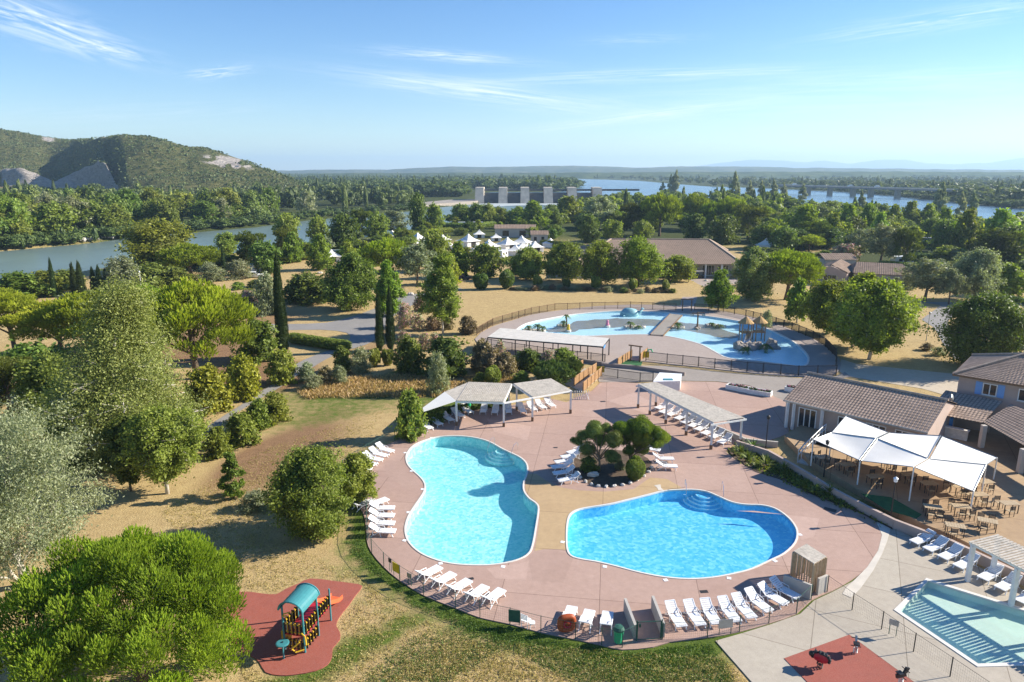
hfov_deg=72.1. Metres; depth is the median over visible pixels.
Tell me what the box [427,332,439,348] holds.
shrub
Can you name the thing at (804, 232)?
broadleaf tree
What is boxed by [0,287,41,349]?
umbrella pine
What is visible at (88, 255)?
river
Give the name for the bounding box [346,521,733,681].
lawn grass
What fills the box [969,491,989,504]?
cafe table
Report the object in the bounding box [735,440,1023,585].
terrace wall
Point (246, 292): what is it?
shrub
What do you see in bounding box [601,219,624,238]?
broadleaf tree
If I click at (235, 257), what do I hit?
pine tree
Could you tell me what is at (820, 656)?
spring rider
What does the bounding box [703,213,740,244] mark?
broadleaf tree
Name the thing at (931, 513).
cafe chair
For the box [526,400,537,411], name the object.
sun lounger
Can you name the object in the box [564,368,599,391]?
wooden ramp
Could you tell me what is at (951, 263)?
broadleaf tree
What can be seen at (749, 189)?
poplar tree
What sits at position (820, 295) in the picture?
plane tree
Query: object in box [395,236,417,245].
broadleaf tree
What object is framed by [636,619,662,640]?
pool gate
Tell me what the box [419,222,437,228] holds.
broadleaf tree
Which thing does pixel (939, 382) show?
gravel lane
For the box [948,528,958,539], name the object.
cafe chair
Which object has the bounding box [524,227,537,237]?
broadleaf tree
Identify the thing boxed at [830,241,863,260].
shrub
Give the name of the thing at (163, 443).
broadleaf tree
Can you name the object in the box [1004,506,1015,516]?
cafe chair
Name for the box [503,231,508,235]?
window
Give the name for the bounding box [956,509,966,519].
cafe chair
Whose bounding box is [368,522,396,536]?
sun lounger
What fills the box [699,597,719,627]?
sun lounger
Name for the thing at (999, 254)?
broadleaf tree
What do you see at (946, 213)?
broadleaf tree
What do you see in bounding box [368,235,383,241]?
broadleaf tree
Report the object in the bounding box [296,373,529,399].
tall dry grass
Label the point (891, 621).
fence sign
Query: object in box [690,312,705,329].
water spout tree
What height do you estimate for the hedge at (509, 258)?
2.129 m
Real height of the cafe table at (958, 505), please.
0.745 m
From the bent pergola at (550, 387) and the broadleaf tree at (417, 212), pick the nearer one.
the bent pergola at (550, 387)
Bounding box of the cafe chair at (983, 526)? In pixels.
[979,522,987,533]
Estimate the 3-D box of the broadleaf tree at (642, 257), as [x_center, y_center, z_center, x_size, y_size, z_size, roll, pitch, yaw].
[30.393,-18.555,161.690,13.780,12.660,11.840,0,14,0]
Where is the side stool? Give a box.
[529,620,535,628]
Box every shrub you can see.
[0,270,55,298]
[24,269,69,296]
[56,269,87,290]
[97,253,148,288]
[122,261,173,286]
[157,264,202,287]
[182,360,235,416]
[192,261,227,282]
[199,426,233,462]
[220,352,262,402]
[223,408,262,449]
[224,258,257,279]
[230,281,245,289]
[234,488,271,515]
[241,289,259,310]
[245,397,273,430]
[246,279,267,288]
[249,271,274,316]
[262,347,299,385]
[262,389,293,425]
[296,361,315,381]
[302,374,325,390]
[315,279,329,303]
[316,365,333,384]
[325,237,335,246]
[328,364,348,384]
[330,345,353,371]
[347,345,372,374]
[368,347,380,366]
[381,348,392,365]
[387,333,426,375]
[391,385,428,442]
[393,301,414,329]
[396,330,410,341]
[407,312,425,330]
[412,295,425,310]
[417,335,472,379]
[418,331,429,350]
[421,406,446,423]
[423,316,440,331]
[425,350,453,396]
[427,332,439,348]
[438,319,455,330]
[457,315,477,334]
[464,246,472,256]
[468,338,492,372]
[471,372,484,381]
[472,273,488,288]
[475,345,505,376]
[484,365,501,385]
[494,339,506,353]
[498,351,518,378]
[499,268,514,288]
[510,370,530,382]
[511,347,542,373]
[529,284,540,290]
[532,357,577,384]
[533,275,542,284]
[541,349,556,363]
[548,284,555,289]
[554,347,576,360]
[559,286,570,290]
[559,356,583,374]
[562,278,570,287]
[572,286,582,290]
[579,456,601,472]
[585,287,596,290]
[591,275,601,288]
[603,286,614,291]
[613,285,620,290]
[614,460,624,470]
[618,287,629,292]
[625,455,645,480]
[628,278,637,290]
[643,286,650,291]
[649,287,659,292]
[662,279,669,290]
[666,288,677,292]
[760,309,774,327]
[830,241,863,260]
[902,281,914,290]
[918,342,934,350]
[930,346,946,355]
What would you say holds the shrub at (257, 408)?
on the ground at (144, 502)
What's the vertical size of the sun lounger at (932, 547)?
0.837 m
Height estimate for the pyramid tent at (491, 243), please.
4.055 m
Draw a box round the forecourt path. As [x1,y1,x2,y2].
[555,276,739,306]
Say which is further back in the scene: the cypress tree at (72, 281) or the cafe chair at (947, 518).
the cypress tree at (72, 281)
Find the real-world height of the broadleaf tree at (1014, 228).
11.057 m
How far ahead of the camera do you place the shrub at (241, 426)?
68.01 m
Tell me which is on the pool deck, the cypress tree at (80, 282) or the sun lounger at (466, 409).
the sun lounger at (466, 409)
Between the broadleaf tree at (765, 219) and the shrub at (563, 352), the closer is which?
the shrub at (563, 352)
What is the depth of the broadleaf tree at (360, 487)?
55.22 m
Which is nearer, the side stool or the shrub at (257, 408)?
the side stool
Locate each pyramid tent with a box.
[329,249,340,261]
[414,233,422,243]
[456,234,480,246]
[473,230,484,237]
[480,239,499,248]
[490,234,501,240]
[495,237,518,249]
[508,244,518,255]
[513,235,532,245]
[517,241,527,248]
[529,241,543,251]
[542,238,552,247]
[754,238,772,247]
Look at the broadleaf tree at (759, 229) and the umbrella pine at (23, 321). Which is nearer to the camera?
the umbrella pine at (23, 321)
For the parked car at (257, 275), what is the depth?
176.38 m
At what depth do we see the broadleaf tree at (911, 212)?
330.54 m
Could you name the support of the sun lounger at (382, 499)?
on the pool deck
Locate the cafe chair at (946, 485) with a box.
[943,480,951,490]
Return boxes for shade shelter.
[487,328,609,361]
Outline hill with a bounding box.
[0,130,314,194]
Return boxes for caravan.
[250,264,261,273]
[499,249,507,257]
[890,256,913,261]
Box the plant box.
[653,372,681,389]
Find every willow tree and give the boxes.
[0,388,123,598]
[34,190,58,201]
[34,194,58,212]
[40,194,94,229]
[213,196,234,217]
[294,189,317,210]
[358,237,372,242]
[381,210,412,231]
[579,194,617,228]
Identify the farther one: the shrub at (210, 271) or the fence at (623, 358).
the shrub at (210, 271)
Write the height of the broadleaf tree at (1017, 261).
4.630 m
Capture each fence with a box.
[342,431,394,462]
[366,496,635,647]
[476,301,676,334]
[481,337,604,361]
[574,362,596,385]
[583,367,601,391]
[602,367,653,380]
[617,351,631,363]
[640,348,647,360]
[645,351,837,375]
[662,584,812,639]
[694,304,836,364]
[827,575,988,681]
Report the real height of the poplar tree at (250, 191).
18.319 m
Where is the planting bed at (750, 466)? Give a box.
[729,446,891,528]
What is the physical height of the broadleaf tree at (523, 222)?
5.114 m
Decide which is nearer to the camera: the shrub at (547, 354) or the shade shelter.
the shrub at (547, 354)
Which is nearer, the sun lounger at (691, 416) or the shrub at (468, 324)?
the sun lounger at (691, 416)
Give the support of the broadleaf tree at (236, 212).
on the ground at (144, 502)
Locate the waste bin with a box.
[613,624,624,643]
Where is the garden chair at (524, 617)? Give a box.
[521,614,530,628]
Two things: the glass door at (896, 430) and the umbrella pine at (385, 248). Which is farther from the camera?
the umbrella pine at (385, 248)
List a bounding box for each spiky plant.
[733,443,748,454]
[737,449,755,459]
[746,438,760,447]
[753,453,775,464]
[780,460,792,469]
[807,484,826,493]
[821,484,838,493]
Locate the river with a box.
[0,204,556,279]
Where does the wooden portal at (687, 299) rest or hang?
on the splash paving
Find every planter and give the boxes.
[725,383,748,392]
[747,387,772,396]
[784,385,794,391]
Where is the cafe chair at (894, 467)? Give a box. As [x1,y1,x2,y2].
[888,465,896,474]
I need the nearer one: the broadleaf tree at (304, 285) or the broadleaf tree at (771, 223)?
the broadleaf tree at (304, 285)
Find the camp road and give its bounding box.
[204,288,461,434]
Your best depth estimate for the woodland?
996.78 m
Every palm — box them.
[531,324,541,330]
[557,320,567,326]
[674,322,683,328]
[739,346,752,353]
[757,343,774,352]
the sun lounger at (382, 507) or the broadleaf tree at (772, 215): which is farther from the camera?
the broadleaf tree at (772, 215)
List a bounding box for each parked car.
[246,271,260,277]
[458,274,470,279]
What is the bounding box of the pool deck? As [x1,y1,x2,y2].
[358,381,881,649]
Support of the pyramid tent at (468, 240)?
on the ground at (144, 502)
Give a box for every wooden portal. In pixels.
[629,344,642,361]
[681,299,693,310]
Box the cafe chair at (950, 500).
[947,498,955,510]
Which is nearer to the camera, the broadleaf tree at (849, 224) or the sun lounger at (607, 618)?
the sun lounger at (607, 618)
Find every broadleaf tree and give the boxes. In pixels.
[0,193,32,233]
[0,209,32,236]
[0,217,11,232]
[0,338,76,396]
[1,206,37,232]
[6,189,31,204]
[8,348,76,424]
[29,199,81,233]
[34,374,119,441]
[34,402,103,474]
[42,289,120,340]
[72,185,101,201]
[75,199,107,228]
[75,202,125,228]
[91,409,143,491]
[94,192,107,203]
[98,202,132,226]
[106,195,132,224]
[109,188,141,222]
[110,400,212,494]
[114,215,196,266]
[136,186,163,202]
[136,207,158,221]
[140,198,176,219]
[146,199,181,222]
[162,194,190,221]
[171,189,192,216]
[182,196,196,216]
[186,200,218,220]
[195,188,212,200]
[204,196,226,215]
[210,187,245,219]
[210,202,235,218]
[212,231,238,253]
[214,252,235,267]
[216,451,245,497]
[227,201,245,218]
[230,315,281,365]
[244,237,285,273]
[252,441,357,542]
[260,185,280,214]
[271,212,300,237]
[280,231,304,262]
[283,269,329,305]
[301,243,310,259]
[305,214,329,240]
[305,233,334,270]
[316,248,378,310]
[327,212,361,245]
[335,246,358,257]
[338,451,379,506]
[340,242,355,257]
[350,231,371,238]
[352,244,362,249]
[360,240,368,248]
[362,210,390,238]
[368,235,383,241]
[371,258,407,314]
[383,232,393,239]
[395,229,414,237]
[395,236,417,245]
[406,235,420,243]
[407,191,428,229]
[416,225,427,232]
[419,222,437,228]
[419,227,452,268]
[424,201,445,227]
[448,240,472,275]
[448,256,463,283]
[449,202,470,221]
[450,217,460,222]
[452,227,468,235]
[459,221,477,231]
[464,242,509,277]
[468,202,481,221]
[474,219,483,229]
[479,202,495,221]
[494,205,507,223]
[504,244,544,279]
[505,208,520,223]
[513,200,552,227]
[517,219,528,223]
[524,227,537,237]
[540,240,583,280]
[541,224,565,231]
[542,204,559,223]
[548,228,559,238]
[549,224,560,235]
[551,216,564,224]
[552,226,564,235]
[556,195,584,222]
[573,212,598,230]
[574,239,626,284]
[577,213,602,242]
[601,210,626,224]
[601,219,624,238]
[606,214,628,230]
[617,232,675,285]
[632,219,656,237]
[649,219,663,230]
[659,254,698,282]
[676,212,690,230]
[682,213,706,238]
[692,211,711,229]
[700,267,742,309]
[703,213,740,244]
[727,246,783,301]
[746,221,775,246]
[752,220,782,233]
[762,216,772,222]
[766,224,803,249]
[768,211,783,217]
[774,214,790,222]
[782,197,808,213]
[782,203,828,227]
[795,227,811,249]
[813,202,835,218]
[816,227,845,248]
[819,200,838,209]
[819,250,830,256]
[822,211,850,242]
[839,202,866,230]
[842,221,856,243]
[847,215,867,230]
[856,202,877,226]
[857,226,884,247]
[867,211,889,227]
[883,222,908,248]
[885,214,895,221]
[886,203,905,222]
[887,220,905,227]
[899,219,915,227]
[900,200,925,225]
[907,225,928,246]
[913,259,942,283]
[916,215,946,236]
[919,203,938,225]
[926,216,956,250]
[931,245,966,262]
[931,287,1023,363]
[937,206,958,219]
[946,260,965,267]
[947,207,984,250]
[978,207,1023,230]
[993,251,1005,264]
[994,262,1023,297]
[998,223,1015,230]
[999,252,1023,263]
[1000,225,1023,232]
[1017,259,1023,268]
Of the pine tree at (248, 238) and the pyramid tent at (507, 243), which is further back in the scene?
the pyramid tent at (507, 243)
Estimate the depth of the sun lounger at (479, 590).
43.97 m
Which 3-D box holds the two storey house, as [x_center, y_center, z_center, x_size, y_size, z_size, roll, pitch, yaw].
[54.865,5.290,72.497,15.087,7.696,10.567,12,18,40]
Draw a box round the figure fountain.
[605,320,609,327]
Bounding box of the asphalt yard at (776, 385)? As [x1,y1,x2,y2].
[598,365,850,399]
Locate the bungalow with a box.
[813,259,912,285]
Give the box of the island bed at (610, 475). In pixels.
[572,449,650,486]
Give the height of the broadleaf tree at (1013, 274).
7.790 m
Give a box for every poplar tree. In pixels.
[13,258,227,482]
[17,201,45,229]
[25,185,39,198]
[59,187,73,203]
[66,192,81,200]
[100,192,134,222]
[155,187,166,197]
[237,192,265,218]
[240,189,262,209]
[255,194,273,214]
[659,182,665,190]
[667,174,673,192]
[671,169,679,192]
[728,171,740,193]
[745,180,753,197]
[757,181,763,197]
[769,179,777,194]
[780,183,787,193]
[798,184,808,200]
[858,190,866,207]
[933,181,949,213]
[953,192,966,214]
[967,190,978,215]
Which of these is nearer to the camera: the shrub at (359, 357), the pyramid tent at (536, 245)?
the shrub at (359, 357)
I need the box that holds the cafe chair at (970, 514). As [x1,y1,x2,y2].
[965,510,976,520]
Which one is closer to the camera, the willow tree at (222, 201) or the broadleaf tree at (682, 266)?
the broadleaf tree at (682, 266)
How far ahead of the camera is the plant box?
85.72 m
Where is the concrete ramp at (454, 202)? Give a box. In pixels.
[410,199,477,208]
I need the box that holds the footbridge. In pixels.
[650,314,682,335]
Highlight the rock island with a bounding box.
[733,338,780,350]
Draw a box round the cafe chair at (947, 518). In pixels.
[943,517,951,529]
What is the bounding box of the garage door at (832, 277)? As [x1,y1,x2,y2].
[822,274,836,282]
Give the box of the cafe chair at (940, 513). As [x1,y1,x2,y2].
[934,510,943,520]
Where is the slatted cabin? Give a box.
[790,544,826,592]
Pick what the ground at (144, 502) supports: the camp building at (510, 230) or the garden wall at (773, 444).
the camp building at (510, 230)
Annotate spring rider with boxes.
[809,648,831,668]
[851,634,860,653]
[895,666,909,681]
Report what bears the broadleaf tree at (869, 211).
on the ground at (144, 502)
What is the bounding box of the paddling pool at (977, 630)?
[894,578,1023,666]
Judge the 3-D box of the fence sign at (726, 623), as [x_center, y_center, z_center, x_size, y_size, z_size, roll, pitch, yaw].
[12.237,16.391,40.346,0.850,1.000,0.040,-2,14,-8]
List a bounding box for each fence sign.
[392,561,399,578]
[407,572,411,585]
[508,609,519,625]
[643,351,648,357]
[718,619,732,633]
[888,619,898,634]
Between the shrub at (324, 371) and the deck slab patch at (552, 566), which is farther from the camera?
the shrub at (324, 371)
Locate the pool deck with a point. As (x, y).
(844, 541)
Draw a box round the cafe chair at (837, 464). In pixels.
[834,458,841,469]
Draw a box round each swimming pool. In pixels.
[404,435,539,565]
[566,479,798,578]
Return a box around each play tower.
[276,583,342,658]
[738,316,767,342]
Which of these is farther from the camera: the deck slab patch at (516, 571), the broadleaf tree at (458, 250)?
the broadleaf tree at (458, 250)
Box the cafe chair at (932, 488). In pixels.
[926,486,935,495]
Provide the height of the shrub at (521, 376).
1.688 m
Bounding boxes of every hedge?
[288,332,351,350]
[400,227,453,236]
[441,398,507,413]
[442,221,496,227]
[472,256,541,262]
[540,240,584,246]
[743,246,800,253]
[877,260,911,267]
[913,252,938,262]
[1007,295,1023,303]
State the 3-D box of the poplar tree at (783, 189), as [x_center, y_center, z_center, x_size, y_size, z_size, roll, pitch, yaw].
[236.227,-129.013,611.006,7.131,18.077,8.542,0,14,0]
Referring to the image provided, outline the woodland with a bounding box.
[0,172,582,196]
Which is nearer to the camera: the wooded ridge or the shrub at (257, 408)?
the shrub at (257, 408)
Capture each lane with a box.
[840,359,958,393]
[922,302,1021,357]
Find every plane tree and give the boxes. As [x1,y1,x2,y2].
[414,251,463,334]
[782,275,810,322]
[797,277,850,332]
[821,271,878,347]
[827,276,938,359]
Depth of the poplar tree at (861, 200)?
417.37 m
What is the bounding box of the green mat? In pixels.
[621,360,641,365]
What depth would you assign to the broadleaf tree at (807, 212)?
258.90 m
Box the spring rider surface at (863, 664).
[784,635,913,681]
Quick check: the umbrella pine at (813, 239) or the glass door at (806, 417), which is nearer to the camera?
the glass door at (806, 417)
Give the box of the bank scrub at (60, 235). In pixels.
[0,203,409,247]
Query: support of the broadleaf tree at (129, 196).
on the ground at (144, 502)
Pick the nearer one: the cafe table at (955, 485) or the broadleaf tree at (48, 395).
the cafe table at (955, 485)
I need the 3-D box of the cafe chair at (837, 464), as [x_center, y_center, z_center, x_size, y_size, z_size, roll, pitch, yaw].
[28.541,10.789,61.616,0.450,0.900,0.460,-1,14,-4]
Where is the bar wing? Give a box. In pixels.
[940,390,1002,440]
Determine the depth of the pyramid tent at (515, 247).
220.76 m
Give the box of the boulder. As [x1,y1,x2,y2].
[587,471,598,476]
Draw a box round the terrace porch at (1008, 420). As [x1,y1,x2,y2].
[977,404,1023,473]
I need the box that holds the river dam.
[475,187,647,203]
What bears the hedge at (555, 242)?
on the ground at (144, 502)
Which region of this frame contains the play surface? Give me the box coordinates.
[225,578,361,675]
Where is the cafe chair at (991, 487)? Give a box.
[985,485,994,493]
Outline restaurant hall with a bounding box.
[783,371,957,442]
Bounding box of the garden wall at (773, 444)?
[681,410,777,447]
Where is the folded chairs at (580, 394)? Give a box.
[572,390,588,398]
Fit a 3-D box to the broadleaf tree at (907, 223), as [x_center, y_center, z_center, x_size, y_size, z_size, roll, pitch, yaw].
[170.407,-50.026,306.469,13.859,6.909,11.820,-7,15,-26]
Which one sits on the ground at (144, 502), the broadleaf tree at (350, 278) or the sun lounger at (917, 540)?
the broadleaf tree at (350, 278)
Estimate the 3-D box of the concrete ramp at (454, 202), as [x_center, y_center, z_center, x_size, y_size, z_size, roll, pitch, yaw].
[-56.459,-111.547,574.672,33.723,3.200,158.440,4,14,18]
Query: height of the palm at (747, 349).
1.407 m
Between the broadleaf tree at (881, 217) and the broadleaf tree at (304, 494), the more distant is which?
the broadleaf tree at (881, 217)
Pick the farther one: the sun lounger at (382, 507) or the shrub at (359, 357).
the shrub at (359, 357)
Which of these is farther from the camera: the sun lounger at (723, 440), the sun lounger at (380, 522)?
the sun lounger at (723, 440)
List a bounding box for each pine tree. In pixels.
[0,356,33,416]
[192,260,220,267]
[221,255,250,265]
[234,230,265,261]
[272,227,298,249]
[278,256,294,261]
[350,208,371,233]
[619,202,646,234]
[732,202,769,239]
[796,220,838,247]
[892,227,925,261]
[965,228,1023,261]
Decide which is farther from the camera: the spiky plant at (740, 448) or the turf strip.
the spiky plant at (740, 448)
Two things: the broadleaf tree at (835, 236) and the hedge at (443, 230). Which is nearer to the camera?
the broadleaf tree at (835, 236)
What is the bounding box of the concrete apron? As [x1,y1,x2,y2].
[716,528,1023,681]
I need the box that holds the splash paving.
[475,304,840,376]
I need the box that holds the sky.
[0,0,1023,170]
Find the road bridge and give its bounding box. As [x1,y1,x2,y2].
[777,184,952,198]
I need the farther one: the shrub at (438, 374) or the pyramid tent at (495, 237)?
the pyramid tent at (495, 237)
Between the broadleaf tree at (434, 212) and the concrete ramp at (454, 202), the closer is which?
the broadleaf tree at (434, 212)
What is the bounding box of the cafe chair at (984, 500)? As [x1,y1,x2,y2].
[977,497,988,507]
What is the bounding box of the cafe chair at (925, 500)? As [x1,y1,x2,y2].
[922,499,929,509]
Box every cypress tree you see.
[48,257,57,297]
[69,262,76,293]
[75,259,86,292]
[89,266,95,290]
[95,265,103,290]
[102,268,108,289]
[220,246,226,275]
[273,250,288,350]
[374,289,384,350]
[385,284,394,349]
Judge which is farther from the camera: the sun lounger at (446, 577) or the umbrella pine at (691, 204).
the umbrella pine at (691, 204)
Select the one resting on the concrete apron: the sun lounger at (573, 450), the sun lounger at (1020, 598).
the sun lounger at (1020, 598)
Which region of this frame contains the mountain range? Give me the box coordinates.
[701,158,1023,169]
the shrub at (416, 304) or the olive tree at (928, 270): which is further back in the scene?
the olive tree at (928, 270)
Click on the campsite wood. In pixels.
(764, 198)
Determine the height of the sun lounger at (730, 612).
0.837 m
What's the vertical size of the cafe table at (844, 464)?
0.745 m
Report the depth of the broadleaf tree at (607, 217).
321.02 m
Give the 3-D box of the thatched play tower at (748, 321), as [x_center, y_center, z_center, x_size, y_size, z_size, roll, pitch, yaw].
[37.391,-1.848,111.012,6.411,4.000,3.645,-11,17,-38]
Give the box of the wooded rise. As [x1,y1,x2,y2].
[283,171,1023,177]
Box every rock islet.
[623,325,634,328]
[671,326,684,329]
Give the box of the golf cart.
[696,270,703,278]
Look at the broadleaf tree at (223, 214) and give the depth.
355.06 m
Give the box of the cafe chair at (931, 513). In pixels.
[927,509,935,520]
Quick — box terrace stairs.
[797,424,826,465]
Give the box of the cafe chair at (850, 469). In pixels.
[845,467,853,476]
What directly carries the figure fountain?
on the splash pool at (720, 341)
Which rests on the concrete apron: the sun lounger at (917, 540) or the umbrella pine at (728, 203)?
the sun lounger at (917, 540)
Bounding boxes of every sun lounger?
[352,498,374,512]
[362,450,382,462]
[365,497,389,507]
[368,446,388,457]
[368,507,394,519]
[368,514,395,528]
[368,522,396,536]
[369,500,394,512]
[375,441,394,453]
[415,564,442,583]
[424,424,433,431]
[429,417,443,427]
[429,571,456,591]
[443,411,454,421]
[445,578,472,598]
[451,407,464,418]
[460,403,473,414]
[463,584,489,605]
[480,404,487,412]
[480,587,505,608]
[491,404,498,414]
[505,403,511,413]
[517,402,526,413]
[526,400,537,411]
[535,399,546,410]
[544,397,555,408]
[550,458,572,470]
[552,464,574,477]
[554,453,575,463]
[557,471,580,484]
[560,449,579,458]
[563,605,577,614]
[566,446,579,454]
[578,609,594,633]
[599,610,613,635]
[652,452,674,462]
[654,402,669,410]
[655,459,677,469]
[658,404,673,414]
[664,599,687,630]
[667,406,680,416]
[674,411,688,421]
[680,414,693,423]
[682,598,706,629]
[688,417,702,429]
[694,420,708,431]
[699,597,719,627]
[700,425,716,436]
[708,427,725,440]
[716,432,732,444]
[717,595,742,623]
[731,591,757,621]
[744,586,773,615]
[757,581,789,609]
[769,575,801,602]
[909,528,935,547]
[922,535,949,554]
[937,542,963,563]
[952,553,979,572]
[976,563,1003,584]
[994,571,1022,594]
[1015,590,1023,603]
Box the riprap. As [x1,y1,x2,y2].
[80,236,114,241]
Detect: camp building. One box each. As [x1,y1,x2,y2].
[494,224,535,237]
[530,230,548,242]
[814,253,857,266]
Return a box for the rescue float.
[557,613,575,631]
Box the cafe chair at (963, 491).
[956,489,966,498]
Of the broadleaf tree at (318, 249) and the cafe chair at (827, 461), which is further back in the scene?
the broadleaf tree at (318, 249)
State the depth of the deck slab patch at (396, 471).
61.90 m
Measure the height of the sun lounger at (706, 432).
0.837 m
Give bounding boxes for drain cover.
[823,507,836,511]
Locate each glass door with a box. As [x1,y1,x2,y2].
[797,407,816,428]
[837,416,843,425]
[866,422,885,441]
[895,429,915,433]
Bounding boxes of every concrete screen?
[623,598,635,638]
[651,596,664,636]
[783,574,811,598]
[816,574,827,594]
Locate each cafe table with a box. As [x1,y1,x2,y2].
[815,454,831,464]
[839,462,855,473]
[866,473,884,485]
[899,471,917,483]
[919,480,939,492]
[923,503,943,517]
[945,521,966,537]
[949,483,967,495]
[951,503,971,515]
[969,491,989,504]
[976,479,995,490]
[977,516,998,532]
[998,500,1019,513]
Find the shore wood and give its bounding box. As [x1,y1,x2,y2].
[553,173,1023,206]
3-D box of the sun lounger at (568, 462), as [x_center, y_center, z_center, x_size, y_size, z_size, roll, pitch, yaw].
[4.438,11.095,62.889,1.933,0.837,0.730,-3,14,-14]
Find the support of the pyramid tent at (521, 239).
on the ground at (144, 502)
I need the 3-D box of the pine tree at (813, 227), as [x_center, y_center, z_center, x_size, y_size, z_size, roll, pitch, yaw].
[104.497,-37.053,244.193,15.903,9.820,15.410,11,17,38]
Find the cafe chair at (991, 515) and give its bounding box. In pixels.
[988,514,995,525]
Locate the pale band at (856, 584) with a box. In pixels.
[843,522,890,596]
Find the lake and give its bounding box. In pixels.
[489,179,1023,218]
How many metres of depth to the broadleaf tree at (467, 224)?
308.97 m
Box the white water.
[469,203,558,206]
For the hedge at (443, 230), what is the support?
on the ground at (144, 502)
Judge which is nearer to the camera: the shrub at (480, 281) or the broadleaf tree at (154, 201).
the shrub at (480, 281)
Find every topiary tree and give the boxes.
[569,420,623,471]
[611,413,671,458]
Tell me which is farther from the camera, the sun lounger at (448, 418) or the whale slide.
the whale slide
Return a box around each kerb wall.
[579,358,608,364]
[601,363,647,368]
[629,364,684,375]
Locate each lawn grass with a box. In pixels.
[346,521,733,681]
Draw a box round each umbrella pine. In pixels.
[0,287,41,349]
[0,298,90,349]
[0,524,255,681]
[130,282,172,313]
[142,276,260,370]
[154,242,220,273]
[355,236,409,270]
[639,192,683,235]
[679,193,710,214]
[698,200,728,224]
[715,196,747,217]
[761,223,782,238]
[762,247,826,299]
[764,206,776,216]
[771,218,782,223]
[795,234,826,250]
[1008,230,1023,249]
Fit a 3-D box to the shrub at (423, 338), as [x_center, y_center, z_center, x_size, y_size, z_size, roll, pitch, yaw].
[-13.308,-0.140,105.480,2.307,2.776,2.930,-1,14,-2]
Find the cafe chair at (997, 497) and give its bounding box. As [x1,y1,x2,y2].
[993,495,1002,508]
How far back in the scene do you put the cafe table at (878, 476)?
58.49 m
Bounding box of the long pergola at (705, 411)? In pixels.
[636,382,746,449]
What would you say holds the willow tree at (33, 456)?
on the ground at (144, 502)
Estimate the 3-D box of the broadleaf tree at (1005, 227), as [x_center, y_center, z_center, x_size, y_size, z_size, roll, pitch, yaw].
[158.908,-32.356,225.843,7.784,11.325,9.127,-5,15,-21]
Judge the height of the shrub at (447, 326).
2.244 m
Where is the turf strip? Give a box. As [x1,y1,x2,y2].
[861,493,921,518]
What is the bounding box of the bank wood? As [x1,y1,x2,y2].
[0,178,413,211]
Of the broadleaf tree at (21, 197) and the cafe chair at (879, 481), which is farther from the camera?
the broadleaf tree at (21, 197)
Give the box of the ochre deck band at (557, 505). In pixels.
[525,474,681,550]
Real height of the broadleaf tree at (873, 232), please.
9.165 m
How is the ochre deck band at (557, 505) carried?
on the pool deck
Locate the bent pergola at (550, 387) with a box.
[423,378,571,426]
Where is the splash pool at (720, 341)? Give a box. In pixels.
[517,310,808,365]
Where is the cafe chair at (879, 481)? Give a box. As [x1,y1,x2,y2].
[873,479,882,488]
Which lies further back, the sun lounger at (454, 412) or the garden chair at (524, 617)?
the sun lounger at (454, 412)
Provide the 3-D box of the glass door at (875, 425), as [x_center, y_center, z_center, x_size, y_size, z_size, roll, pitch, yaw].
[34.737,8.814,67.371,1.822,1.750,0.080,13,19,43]
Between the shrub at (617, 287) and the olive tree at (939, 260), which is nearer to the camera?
the shrub at (617, 287)
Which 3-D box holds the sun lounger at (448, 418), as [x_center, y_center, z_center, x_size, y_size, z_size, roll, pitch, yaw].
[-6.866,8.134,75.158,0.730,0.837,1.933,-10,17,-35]
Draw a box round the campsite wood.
[443,184,1023,227]
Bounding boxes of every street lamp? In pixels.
[765,415,770,448]
[823,440,829,476]
[890,477,897,516]
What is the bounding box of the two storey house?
[952,352,1023,415]
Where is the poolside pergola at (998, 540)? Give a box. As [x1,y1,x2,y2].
[964,534,1023,606]
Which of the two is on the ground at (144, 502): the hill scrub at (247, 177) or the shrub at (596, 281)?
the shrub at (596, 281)
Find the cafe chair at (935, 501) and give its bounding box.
[932,500,940,510]
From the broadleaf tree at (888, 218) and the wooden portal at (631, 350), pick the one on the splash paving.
the wooden portal at (631, 350)
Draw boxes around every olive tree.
[392,240,436,286]
[845,226,876,260]
[854,222,914,260]
[893,256,965,300]
[915,258,951,274]
[928,248,966,259]
[935,267,972,303]
[947,243,1006,296]
[949,251,974,262]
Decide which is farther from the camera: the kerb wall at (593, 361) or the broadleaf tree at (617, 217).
the broadleaf tree at (617, 217)
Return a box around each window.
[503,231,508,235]
[519,231,525,235]
[980,383,997,397]
[1016,388,1023,402]
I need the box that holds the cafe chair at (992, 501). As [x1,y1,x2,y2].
[985,497,994,507]
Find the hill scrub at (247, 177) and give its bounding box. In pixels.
[0,128,314,196]
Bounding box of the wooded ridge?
[277,166,1023,173]
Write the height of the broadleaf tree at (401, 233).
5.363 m
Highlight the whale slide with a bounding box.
[620,308,643,316]
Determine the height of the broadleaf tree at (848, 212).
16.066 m
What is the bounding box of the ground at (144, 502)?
[0,178,1023,681]
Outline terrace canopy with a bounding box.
[810,416,997,511]
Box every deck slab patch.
[384,460,418,489]
[487,418,530,439]
[487,561,528,579]
[529,550,572,581]
[609,393,664,413]
[745,511,818,539]
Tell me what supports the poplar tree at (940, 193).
on the ground at (144, 502)
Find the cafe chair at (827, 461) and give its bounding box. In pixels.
[822,459,829,465]
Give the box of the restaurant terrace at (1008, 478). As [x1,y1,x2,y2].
[784,425,1023,572]
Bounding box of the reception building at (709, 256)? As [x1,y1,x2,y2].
[576,238,738,277]

